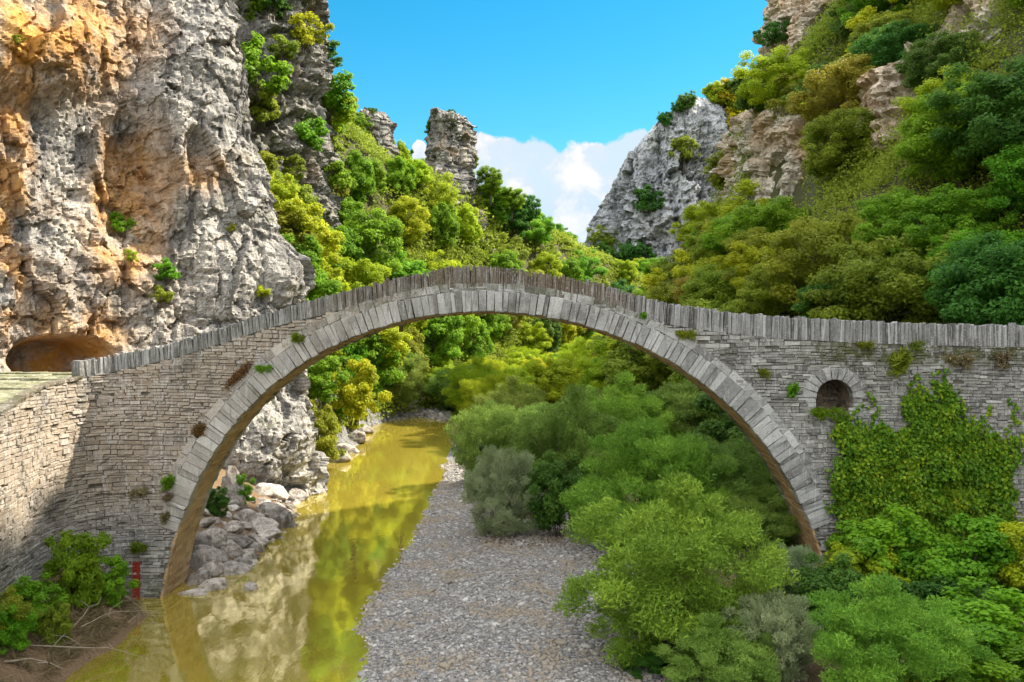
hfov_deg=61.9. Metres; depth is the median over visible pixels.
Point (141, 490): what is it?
grass tuft
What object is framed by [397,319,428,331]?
broadleaf tree
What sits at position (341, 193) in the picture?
broadleaf tree
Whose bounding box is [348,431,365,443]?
boulder
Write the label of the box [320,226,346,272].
broadleaf tree
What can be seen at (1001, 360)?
grass tuft
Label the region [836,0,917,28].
broadleaf tree
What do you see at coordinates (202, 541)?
boulder
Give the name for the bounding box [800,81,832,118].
broadleaf tree
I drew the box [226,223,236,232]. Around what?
shrub
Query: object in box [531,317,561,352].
broadleaf tree
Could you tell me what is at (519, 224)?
broadleaf tree
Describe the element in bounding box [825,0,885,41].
broadleaf tree
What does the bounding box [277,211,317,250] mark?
shrub
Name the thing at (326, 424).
leafy bush
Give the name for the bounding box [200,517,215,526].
rubble stone
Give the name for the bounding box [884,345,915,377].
plant
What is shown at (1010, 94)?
broadleaf tree
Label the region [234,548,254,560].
boulder
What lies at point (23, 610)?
leafy bush
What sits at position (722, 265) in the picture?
broadleaf tree
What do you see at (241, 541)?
boulder
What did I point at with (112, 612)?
driftwood branch
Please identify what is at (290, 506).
rubble stone
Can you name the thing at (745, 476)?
willow bush
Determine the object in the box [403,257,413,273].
broadleaf tree
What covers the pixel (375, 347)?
broadleaf tree
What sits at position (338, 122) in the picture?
shrub
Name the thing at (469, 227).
broadleaf tree
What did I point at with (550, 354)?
broadleaf tree
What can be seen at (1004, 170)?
broadleaf tree
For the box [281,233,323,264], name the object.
shrub
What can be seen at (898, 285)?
broadleaf tree
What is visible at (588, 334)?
broadleaf tree
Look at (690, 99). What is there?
broadleaf tree
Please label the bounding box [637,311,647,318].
grass tuft
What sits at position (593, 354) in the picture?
broadleaf tree
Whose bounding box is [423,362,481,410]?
willow bush
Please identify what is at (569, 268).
broadleaf tree
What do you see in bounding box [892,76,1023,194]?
broadleaf tree
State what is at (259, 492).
rubble stone
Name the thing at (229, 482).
boulder
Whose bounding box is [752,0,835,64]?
cliff
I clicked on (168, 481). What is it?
grass tuft
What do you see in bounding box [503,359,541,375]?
broadleaf tree
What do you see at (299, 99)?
cliff
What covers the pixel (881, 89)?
cliff
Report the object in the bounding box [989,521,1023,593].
leafy bush
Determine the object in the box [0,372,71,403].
road
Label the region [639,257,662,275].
broadleaf tree
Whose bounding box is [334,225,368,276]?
broadleaf tree
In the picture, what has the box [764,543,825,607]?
willow bush
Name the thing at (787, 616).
willow bush
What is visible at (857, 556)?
leafy bush
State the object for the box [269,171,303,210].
shrub
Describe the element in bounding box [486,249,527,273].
broadleaf tree
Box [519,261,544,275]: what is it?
broadleaf tree
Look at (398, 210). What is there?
broadleaf tree
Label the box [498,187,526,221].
broadleaf tree
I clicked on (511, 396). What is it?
willow bush
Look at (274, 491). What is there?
boulder
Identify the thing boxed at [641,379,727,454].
willow bush
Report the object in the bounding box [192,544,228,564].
boulder
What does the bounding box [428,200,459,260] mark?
broadleaf tree
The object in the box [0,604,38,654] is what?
leafy bush
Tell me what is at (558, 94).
sky
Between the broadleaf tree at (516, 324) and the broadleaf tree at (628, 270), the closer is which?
the broadleaf tree at (516, 324)
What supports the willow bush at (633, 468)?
on the ground
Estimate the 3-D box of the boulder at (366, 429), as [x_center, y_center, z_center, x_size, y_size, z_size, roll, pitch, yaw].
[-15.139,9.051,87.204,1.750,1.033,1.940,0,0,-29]
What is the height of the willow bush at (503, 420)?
5.952 m
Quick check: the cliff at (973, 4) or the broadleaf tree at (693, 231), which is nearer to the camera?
the cliff at (973, 4)
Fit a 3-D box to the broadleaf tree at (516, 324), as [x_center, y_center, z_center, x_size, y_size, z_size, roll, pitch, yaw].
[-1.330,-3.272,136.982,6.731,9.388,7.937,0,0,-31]
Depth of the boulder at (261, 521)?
41.11 m
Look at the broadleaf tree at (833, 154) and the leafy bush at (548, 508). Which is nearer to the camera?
the leafy bush at (548, 508)
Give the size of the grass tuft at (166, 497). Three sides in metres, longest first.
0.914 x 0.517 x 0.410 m
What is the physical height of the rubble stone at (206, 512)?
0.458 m
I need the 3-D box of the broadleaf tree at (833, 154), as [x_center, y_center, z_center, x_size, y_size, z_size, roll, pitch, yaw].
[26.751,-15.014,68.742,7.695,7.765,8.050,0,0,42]
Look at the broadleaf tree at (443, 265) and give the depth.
124.53 m
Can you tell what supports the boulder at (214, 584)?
in the river
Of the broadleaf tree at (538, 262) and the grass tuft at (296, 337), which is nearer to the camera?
the grass tuft at (296, 337)
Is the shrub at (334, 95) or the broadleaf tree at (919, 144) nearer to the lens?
the broadleaf tree at (919, 144)
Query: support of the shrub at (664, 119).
on the cliff at (650, 160)
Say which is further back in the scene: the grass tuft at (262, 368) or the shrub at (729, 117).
the shrub at (729, 117)
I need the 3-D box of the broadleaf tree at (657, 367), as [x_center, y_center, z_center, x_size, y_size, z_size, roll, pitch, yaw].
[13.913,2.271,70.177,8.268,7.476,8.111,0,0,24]
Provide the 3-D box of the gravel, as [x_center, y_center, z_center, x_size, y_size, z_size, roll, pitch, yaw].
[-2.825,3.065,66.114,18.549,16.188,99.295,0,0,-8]
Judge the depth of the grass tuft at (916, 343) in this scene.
31.18 m
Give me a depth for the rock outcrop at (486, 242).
144.50 m
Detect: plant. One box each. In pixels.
[808,405,846,422]
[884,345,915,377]
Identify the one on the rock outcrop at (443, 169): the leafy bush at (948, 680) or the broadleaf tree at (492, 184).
the broadleaf tree at (492, 184)
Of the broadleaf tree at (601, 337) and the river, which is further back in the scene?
the broadleaf tree at (601, 337)
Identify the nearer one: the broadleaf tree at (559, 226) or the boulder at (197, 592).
the boulder at (197, 592)
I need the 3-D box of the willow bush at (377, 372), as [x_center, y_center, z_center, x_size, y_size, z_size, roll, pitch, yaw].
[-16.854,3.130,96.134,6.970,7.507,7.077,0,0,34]
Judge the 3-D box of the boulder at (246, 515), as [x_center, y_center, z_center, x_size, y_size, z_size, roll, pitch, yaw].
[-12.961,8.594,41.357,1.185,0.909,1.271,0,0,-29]
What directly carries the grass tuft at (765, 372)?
on the stone bridge
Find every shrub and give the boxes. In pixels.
[12,34,26,45]
[110,212,135,236]
[122,249,138,261]
[146,285,175,307]
[150,257,181,285]
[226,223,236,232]
[238,0,273,28]
[240,31,293,102]
[248,84,280,128]
[255,0,292,21]
[255,284,270,300]
[258,151,292,189]
[264,34,300,61]
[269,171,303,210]
[269,190,293,231]
[273,195,325,250]
[276,153,305,182]
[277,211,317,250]
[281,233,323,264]
[287,11,334,53]
[292,116,328,157]
[298,213,344,267]
[305,262,342,300]
[315,252,343,282]
[320,69,358,124]
[321,259,343,291]
[323,156,357,199]
[325,36,343,68]
[327,92,355,132]
[331,136,344,159]
[632,184,665,226]
[656,111,672,131]
[667,134,701,173]
[725,110,745,128]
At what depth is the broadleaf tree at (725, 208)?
89.69 m
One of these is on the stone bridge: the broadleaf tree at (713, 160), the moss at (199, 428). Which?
the moss at (199, 428)
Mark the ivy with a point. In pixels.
(867, 482)
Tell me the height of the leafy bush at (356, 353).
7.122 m
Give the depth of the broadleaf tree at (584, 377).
90.27 m
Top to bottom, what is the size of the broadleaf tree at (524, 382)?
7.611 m
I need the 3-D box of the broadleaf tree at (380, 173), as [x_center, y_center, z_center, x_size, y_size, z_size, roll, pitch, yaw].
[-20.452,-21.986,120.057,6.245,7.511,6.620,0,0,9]
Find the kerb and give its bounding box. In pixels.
[0,375,83,414]
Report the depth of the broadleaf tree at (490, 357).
115.49 m
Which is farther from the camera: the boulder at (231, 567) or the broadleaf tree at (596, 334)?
the broadleaf tree at (596, 334)
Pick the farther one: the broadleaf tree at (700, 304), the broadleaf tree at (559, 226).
the broadleaf tree at (559, 226)
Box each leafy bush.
[0,585,33,630]
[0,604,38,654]
[10,572,68,618]
[30,600,73,649]
[41,529,112,608]
[100,554,138,607]
[205,486,229,516]
[236,473,255,504]
[307,355,350,408]
[310,399,346,461]
[328,358,391,425]
[330,349,342,356]
[333,395,347,420]
[334,343,369,382]
[346,416,364,431]
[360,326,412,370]
[519,448,589,536]
[617,642,682,679]
[683,393,744,476]
[721,430,787,510]
[790,552,876,633]
[818,540,910,608]
[829,503,969,593]
[891,574,994,642]
[891,673,1004,681]
[893,513,1023,590]
[918,576,1023,666]
[938,631,1023,681]
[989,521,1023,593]
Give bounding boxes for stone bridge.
[0,265,1023,602]
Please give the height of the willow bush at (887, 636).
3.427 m
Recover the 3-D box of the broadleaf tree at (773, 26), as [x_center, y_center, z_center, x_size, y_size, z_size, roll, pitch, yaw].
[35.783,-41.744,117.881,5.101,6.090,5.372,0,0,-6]
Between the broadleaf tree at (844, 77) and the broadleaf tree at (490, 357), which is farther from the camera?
the broadleaf tree at (490, 357)
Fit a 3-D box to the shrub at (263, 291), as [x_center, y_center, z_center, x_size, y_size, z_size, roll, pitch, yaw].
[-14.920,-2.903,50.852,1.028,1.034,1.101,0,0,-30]
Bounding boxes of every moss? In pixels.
[189,420,207,439]
[222,358,254,391]
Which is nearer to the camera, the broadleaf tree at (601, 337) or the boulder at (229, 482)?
the boulder at (229, 482)
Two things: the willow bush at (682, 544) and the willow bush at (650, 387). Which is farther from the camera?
the willow bush at (650, 387)
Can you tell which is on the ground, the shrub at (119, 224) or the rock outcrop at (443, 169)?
the rock outcrop at (443, 169)
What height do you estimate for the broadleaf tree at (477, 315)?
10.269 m
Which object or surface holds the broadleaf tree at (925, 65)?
on the ground
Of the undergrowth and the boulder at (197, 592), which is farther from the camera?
the undergrowth
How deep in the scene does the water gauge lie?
31.15 m
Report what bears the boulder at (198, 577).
on the ground
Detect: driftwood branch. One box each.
[4,652,63,669]
[29,642,139,656]
[51,597,100,648]
[81,610,155,626]
[109,592,134,615]
[128,605,161,622]
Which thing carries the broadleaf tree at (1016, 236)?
on the ground
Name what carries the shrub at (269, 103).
on the cliff at (299, 99)
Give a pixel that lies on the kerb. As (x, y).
(10, 403)
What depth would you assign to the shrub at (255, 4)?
79.08 m
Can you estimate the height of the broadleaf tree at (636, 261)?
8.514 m
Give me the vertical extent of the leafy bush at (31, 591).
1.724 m
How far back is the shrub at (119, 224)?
47.60 m
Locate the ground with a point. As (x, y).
(812, 670)
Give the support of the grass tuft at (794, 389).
on the stone bridge
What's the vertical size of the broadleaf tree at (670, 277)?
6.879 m
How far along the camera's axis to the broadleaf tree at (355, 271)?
77.04 m
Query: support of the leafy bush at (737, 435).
on the ground
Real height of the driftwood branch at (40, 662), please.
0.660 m
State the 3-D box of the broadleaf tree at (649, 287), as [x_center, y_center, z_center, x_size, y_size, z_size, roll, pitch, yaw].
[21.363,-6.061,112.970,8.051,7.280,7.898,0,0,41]
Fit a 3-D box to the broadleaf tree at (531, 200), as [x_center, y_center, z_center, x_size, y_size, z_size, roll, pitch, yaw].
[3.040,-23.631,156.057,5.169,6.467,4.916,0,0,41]
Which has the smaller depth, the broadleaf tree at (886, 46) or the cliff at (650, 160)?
the broadleaf tree at (886, 46)
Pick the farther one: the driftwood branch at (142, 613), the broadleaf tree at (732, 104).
the broadleaf tree at (732, 104)
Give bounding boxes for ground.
[0,2,1023,681]
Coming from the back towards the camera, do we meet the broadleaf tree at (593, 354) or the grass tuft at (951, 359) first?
the broadleaf tree at (593, 354)
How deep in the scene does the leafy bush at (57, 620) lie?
24.87 m
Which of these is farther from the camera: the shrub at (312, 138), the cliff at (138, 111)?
the shrub at (312, 138)
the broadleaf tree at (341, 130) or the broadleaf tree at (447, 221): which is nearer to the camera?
the broadleaf tree at (341, 130)
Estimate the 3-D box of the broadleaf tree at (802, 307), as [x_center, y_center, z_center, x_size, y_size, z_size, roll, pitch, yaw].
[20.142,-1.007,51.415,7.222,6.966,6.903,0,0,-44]
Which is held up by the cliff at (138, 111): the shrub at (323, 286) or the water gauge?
the shrub at (323, 286)
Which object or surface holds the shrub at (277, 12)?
on the cliff at (299, 99)
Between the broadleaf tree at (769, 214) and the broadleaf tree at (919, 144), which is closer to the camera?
the broadleaf tree at (919, 144)
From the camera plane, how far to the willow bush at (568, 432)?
45.81 m
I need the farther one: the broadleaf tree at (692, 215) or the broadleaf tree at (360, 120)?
the broadleaf tree at (360, 120)
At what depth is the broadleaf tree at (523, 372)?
101.03 m
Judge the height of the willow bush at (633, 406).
7.459 m
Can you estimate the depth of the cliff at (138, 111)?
48.02 m
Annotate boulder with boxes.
[178,588,206,595]
[185,569,211,585]
[189,553,202,570]
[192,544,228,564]
[193,538,211,548]
[198,560,223,576]
[198,577,226,590]
[202,528,227,547]
[219,560,251,575]
[220,539,244,557]
[221,466,246,508]
[227,533,253,548]
[234,509,256,521]
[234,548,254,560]
[239,516,278,528]
[244,581,257,590]
[247,533,269,545]
[254,524,281,537]
[255,483,289,500]
[257,502,288,519]
[276,511,296,528]
[287,487,308,500]
[327,452,350,462]
[333,442,359,452]
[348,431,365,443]
[357,424,373,433]
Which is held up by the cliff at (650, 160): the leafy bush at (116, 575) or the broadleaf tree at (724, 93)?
the broadleaf tree at (724, 93)
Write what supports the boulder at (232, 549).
on the ground
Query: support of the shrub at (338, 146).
on the cliff at (299, 99)
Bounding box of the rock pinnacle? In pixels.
[424,107,482,198]
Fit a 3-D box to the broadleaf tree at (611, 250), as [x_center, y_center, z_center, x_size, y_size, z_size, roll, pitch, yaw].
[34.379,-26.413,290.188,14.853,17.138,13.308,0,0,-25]
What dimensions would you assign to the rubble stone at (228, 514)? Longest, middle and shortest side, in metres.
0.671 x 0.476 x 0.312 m
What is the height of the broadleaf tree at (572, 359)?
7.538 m
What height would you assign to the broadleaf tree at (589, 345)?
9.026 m
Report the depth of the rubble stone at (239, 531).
38.85 m
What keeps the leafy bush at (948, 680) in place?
on the ground
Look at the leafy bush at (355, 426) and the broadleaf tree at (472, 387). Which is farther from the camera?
the broadleaf tree at (472, 387)
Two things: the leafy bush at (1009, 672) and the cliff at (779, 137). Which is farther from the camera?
the cliff at (779, 137)
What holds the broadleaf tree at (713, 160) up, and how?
on the ground
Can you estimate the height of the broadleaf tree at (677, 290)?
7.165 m
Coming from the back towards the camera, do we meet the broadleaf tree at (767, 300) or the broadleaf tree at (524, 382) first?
the broadleaf tree at (524, 382)
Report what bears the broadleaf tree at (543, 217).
on the ground
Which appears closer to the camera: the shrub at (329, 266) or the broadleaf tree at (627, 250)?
the shrub at (329, 266)
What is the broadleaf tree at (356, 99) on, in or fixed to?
on the ground
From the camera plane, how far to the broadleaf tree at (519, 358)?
123.16 m
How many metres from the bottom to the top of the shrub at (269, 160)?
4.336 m
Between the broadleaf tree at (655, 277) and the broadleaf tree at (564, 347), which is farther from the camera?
the broadleaf tree at (564, 347)
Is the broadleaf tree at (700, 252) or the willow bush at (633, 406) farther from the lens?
the broadleaf tree at (700, 252)
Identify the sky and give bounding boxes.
[326,0,767,244]
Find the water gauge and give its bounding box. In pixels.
[132,561,139,598]
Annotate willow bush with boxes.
[358,347,393,396]
[380,351,428,404]
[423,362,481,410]
[443,399,533,482]
[459,445,542,536]
[472,374,547,438]
[493,402,587,461]
[509,382,625,506]
[551,469,801,670]
[558,414,738,538]
[559,387,623,409]
[563,369,684,459]
[600,375,658,396]
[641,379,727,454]
[650,610,781,681]
[657,433,781,533]
[702,483,801,548]
[720,588,824,681]
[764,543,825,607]
[805,571,1000,681]
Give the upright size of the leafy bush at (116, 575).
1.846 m
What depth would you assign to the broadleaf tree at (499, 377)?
95.90 m
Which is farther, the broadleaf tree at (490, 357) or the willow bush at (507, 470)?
the broadleaf tree at (490, 357)
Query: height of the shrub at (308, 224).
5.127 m
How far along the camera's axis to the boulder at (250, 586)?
32.23 m
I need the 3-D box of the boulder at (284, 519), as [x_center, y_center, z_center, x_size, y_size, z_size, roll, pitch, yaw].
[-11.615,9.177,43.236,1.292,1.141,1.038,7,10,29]
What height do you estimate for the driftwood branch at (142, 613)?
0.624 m
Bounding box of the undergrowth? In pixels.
[312,0,1023,442]
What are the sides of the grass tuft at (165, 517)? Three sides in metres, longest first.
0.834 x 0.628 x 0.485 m
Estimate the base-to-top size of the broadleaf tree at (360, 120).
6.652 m
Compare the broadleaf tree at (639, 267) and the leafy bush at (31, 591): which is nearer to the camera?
the leafy bush at (31, 591)
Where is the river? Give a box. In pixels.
[65,417,452,681]
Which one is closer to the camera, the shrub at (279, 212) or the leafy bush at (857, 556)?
the leafy bush at (857, 556)
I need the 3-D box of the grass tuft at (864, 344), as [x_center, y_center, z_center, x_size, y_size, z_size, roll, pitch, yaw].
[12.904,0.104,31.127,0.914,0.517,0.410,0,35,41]
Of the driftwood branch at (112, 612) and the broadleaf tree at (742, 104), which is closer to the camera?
the driftwood branch at (112, 612)
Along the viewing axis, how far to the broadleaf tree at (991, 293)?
38.88 m
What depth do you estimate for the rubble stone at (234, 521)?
39.66 m
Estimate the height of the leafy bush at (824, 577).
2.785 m
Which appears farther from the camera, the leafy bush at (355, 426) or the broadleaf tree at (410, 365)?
the broadleaf tree at (410, 365)
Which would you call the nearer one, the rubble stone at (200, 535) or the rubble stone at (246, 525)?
the rubble stone at (200, 535)
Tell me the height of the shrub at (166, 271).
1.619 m
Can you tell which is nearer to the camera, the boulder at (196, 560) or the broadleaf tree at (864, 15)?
the boulder at (196, 560)
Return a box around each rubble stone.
[195,531,206,539]
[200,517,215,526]
[203,508,209,515]
[223,511,231,518]
[224,523,240,531]
[228,499,239,504]
[228,504,239,510]
[228,520,240,523]
[234,526,242,533]
[237,558,250,564]
[241,521,251,529]
[249,542,265,551]
[251,559,257,565]
[252,488,264,495]
[256,513,266,517]
[284,503,296,508]
[292,499,300,504]
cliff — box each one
[0,0,328,495]
[232,0,344,370]
[584,97,734,263]
[711,103,826,204]
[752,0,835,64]
[841,38,975,166]
[936,0,1011,44]
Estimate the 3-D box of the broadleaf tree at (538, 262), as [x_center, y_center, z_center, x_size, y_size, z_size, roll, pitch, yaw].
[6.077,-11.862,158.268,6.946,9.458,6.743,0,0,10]
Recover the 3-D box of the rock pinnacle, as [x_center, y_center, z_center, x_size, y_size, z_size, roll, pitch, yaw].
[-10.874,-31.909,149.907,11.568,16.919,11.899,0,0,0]
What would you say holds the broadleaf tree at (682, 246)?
on the ground
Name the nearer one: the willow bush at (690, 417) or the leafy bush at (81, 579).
the leafy bush at (81, 579)
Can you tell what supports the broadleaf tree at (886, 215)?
on the ground
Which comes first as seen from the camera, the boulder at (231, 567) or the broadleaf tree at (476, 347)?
the boulder at (231, 567)
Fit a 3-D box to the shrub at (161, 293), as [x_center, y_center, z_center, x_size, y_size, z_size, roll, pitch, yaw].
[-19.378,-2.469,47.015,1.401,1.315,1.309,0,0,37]
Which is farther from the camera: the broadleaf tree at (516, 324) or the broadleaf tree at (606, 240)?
the broadleaf tree at (606, 240)
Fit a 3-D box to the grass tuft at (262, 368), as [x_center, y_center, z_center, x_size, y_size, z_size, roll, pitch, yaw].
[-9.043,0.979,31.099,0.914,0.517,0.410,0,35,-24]
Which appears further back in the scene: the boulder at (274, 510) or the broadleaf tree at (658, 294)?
the broadleaf tree at (658, 294)
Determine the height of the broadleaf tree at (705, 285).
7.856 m
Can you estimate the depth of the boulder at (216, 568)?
34.13 m
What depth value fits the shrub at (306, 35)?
81.91 m
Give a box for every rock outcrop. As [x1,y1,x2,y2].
[359,107,398,157]
[433,163,488,231]
[477,217,499,265]
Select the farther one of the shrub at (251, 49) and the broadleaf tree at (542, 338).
the broadleaf tree at (542, 338)
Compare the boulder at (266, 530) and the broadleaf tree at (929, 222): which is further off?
the broadleaf tree at (929, 222)
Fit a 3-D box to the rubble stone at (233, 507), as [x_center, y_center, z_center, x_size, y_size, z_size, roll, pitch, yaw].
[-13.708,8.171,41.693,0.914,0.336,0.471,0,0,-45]
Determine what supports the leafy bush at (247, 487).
on the ground
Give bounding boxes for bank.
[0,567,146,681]
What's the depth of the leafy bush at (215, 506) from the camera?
39.87 m
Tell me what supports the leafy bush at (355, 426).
on the ground
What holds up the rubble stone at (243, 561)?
on the ground
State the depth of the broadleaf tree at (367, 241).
82.85 m
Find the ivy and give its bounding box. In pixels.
[823,365,1023,561]
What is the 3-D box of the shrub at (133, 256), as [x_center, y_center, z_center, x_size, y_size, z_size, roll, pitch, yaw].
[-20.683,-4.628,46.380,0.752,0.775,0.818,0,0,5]
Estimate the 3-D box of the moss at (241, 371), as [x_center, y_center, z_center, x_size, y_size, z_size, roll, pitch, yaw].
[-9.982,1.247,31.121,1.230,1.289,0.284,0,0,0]
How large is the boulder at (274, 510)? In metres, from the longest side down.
1.911 x 1.430 x 1.082 m
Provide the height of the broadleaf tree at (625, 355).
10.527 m
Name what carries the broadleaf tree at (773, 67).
on the ground
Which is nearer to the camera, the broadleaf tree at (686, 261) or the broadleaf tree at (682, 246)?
the broadleaf tree at (686, 261)
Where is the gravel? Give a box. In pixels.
[351,374,807,681]
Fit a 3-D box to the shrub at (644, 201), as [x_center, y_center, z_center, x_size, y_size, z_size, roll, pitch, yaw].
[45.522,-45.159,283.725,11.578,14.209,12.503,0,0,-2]
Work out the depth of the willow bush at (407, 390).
102.76 m
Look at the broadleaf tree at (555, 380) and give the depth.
93.40 m
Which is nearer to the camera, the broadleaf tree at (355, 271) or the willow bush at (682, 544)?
the willow bush at (682, 544)
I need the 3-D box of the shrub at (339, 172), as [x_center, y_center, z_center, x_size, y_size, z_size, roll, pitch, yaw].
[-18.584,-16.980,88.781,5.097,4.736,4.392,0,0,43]
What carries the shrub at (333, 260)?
on the cliff at (138, 111)
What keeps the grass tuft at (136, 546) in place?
on the stone bridge
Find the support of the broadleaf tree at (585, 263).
on the ground
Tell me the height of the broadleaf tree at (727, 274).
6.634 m
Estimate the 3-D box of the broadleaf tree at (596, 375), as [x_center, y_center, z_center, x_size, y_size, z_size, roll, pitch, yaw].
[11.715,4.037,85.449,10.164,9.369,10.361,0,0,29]
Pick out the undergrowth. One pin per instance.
(812, 42)
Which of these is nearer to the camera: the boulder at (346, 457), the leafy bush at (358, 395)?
the boulder at (346, 457)
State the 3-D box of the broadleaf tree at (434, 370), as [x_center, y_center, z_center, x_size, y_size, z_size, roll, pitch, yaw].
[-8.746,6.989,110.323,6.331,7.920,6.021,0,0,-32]
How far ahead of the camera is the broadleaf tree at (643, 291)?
118.19 m
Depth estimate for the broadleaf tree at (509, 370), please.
107.31 m
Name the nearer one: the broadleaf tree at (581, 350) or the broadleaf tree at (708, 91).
the broadleaf tree at (581, 350)
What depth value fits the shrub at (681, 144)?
279.93 m
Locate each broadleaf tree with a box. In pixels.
[274,170,323,222]
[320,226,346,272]
[320,266,350,297]
[331,116,349,142]
[333,185,349,196]
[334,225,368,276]
[334,256,391,342]
[336,208,404,279]
[337,196,368,227]
[340,149,375,207]
[349,91,358,116]
[350,112,373,136]
[353,332,405,391]
[358,157,387,204]
[367,107,378,113]
[381,250,429,331]
[385,155,415,202]
[385,195,431,249]
[394,139,411,159]
[397,158,432,194]
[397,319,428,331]
[397,345,415,372]
[400,145,413,157]
[400,325,430,382]
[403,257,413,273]
[415,315,464,367]
[421,172,463,214]
[424,120,430,133]
[424,249,461,273]
[425,365,453,406]
[426,354,454,371]
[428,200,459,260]
[428,314,481,343]
[440,354,507,416]
[452,356,507,373]
[457,203,483,256]
[457,373,523,418]
[458,319,494,362]
[460,314,485,319]
[473,371,529,401]
[474,156,478,168]
[476,165,502,206]
[478,314,511,339]
[480,185,510,231]
[485,355,504,363]
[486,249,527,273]
[489,232,529,267]
[497,375,539,406]
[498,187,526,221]
[500,205,534,244]
[500,315,525,338]
[501,345,548,363]
[502,367,524,377]
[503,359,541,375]
[507,352,535,364]
[514,195,541,229]
[518,322,552,357]
[518,369,539,387]
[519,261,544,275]
[522,357,546,372]
[524,215,555,254]
[528,357,583,404]
[529,251,563,277]
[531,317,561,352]
[538,353,586,385]
[540,352,562,360]
[541,213,552,222]
[552,257,583,281]
[552,322,576,346]
[553,223,570,235]
[553,336,592,363]
[560,341,574,351]
[568,332,603,351]
[572,249,607,279]
[572,338,633,393]
[573,325,586,338]
[577,330,598,341]
[578,358,605,394]
[580,276,595,283]
[582,341,612,378]
[585,224,619,250]
[585,336,607,355]
[590,335,606,348]
[591,337,615,357]
[592,239,631,261]
[599,339,675,393]
[606,340,645,368]
[610,279,640,293]
[612,260,638,282]
[617,240,657,260]
[629,257,644,263]
[631,286,648,296]
[632,347,679,392]
[636,258,656,272]
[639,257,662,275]
[642,248,695,293]
[642,268,670,290]
[644,281,688,304]
[647,253,685,273]
[655,261,689,286]
[659,298,754,370]
[667,366,703,392]
[668,200,730,250]
[671,98,686,116]
[671,238,687,256]
[671,274,693,305]
[677,90,697,114]
[678,263,751,308]
[682,229,729,266]
[684,218,706,247]
[684,236,700,267]
[684,254,733,297]
[685,215,722,251]
[699,209,761,262]
[701,80,730,105]
[702,149,726,186]
[702,178,769,236]
[712,73,747,115]
[712,195,812,247]
[720,226,789,280]
[721,77,744,113]
[723,237,801,289]
[726,262,816,318]
[728,53,784,113]
[730,44,816,105]
[745,213,884,309]
[752,17,790,54]
[764,73,806,119]
[782,57,852,104]
[785,52,879,121]
[791,276,903,319]
[798,106,879,184]
[799,95,840,134]
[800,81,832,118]
[802,229,975,323]
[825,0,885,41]
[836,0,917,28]
[844,0,915,53]
[847,9,927,69]
[847,18,941,70]
[850,186,965,271]
[891,64,981,132]
[892,29,987,92]
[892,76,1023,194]
[898,183,1020,258]
[913,0,962,11]
[915,227,1023,295]
[922,230,1023,325]
[923,54,1023,177]
[981,142,1023,218]
[1006,0,1023,9]
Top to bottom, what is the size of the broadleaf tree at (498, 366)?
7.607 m
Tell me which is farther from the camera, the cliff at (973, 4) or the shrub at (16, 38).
the cliff at (973, 4)
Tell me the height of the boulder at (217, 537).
0.946 m
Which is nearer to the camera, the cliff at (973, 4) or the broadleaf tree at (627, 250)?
the cliff at (973, 4)
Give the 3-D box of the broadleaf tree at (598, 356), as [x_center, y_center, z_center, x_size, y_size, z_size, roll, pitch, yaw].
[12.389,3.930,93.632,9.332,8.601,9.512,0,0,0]
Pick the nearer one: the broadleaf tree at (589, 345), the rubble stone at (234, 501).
the rubble stone at (234, 501)
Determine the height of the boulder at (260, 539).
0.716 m
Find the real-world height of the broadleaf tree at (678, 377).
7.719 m
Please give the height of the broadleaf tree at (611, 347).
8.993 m
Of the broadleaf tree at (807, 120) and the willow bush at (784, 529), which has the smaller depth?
the willow bush at (784, 529)
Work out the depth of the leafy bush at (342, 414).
76.19 m
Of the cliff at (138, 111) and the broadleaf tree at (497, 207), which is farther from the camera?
the broadleaf tree at (497, 207)
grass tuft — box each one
[127,486,149,498]
[129,541,150,553]
[159,473,175,490]
[159,510,171,524]
[162,493,174,502]
[253,363,274,373]
[290,331,307,342]
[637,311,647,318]
[674,328,699,341]
[757,367,772,380]
[785,381,800,398]
[856,339,876,350]
[907,339,927,350]
[940,349,980,371]
[993,349,1012,369]
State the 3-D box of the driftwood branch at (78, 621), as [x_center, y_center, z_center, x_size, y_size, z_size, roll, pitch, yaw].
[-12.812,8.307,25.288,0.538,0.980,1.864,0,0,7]
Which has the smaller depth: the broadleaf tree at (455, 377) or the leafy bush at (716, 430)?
the leafy bush at (716, 430)
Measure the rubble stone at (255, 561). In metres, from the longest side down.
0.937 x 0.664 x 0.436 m
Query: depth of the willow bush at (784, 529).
33.66 m
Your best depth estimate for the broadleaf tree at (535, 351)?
133.55 m
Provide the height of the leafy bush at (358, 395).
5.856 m
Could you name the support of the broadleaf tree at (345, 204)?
on the ground
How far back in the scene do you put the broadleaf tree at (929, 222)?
46.54 m
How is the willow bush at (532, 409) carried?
on the ground
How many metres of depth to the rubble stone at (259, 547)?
37.89 m
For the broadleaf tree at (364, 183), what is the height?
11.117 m
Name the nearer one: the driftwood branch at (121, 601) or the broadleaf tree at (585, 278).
the driftwood branch at (121, 601)
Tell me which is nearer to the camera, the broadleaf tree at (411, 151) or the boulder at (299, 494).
the boulder at (299, 494)
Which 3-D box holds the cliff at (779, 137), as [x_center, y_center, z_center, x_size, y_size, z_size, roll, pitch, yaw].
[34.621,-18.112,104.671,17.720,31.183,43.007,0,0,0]
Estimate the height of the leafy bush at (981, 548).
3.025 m
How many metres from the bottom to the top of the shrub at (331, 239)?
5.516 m

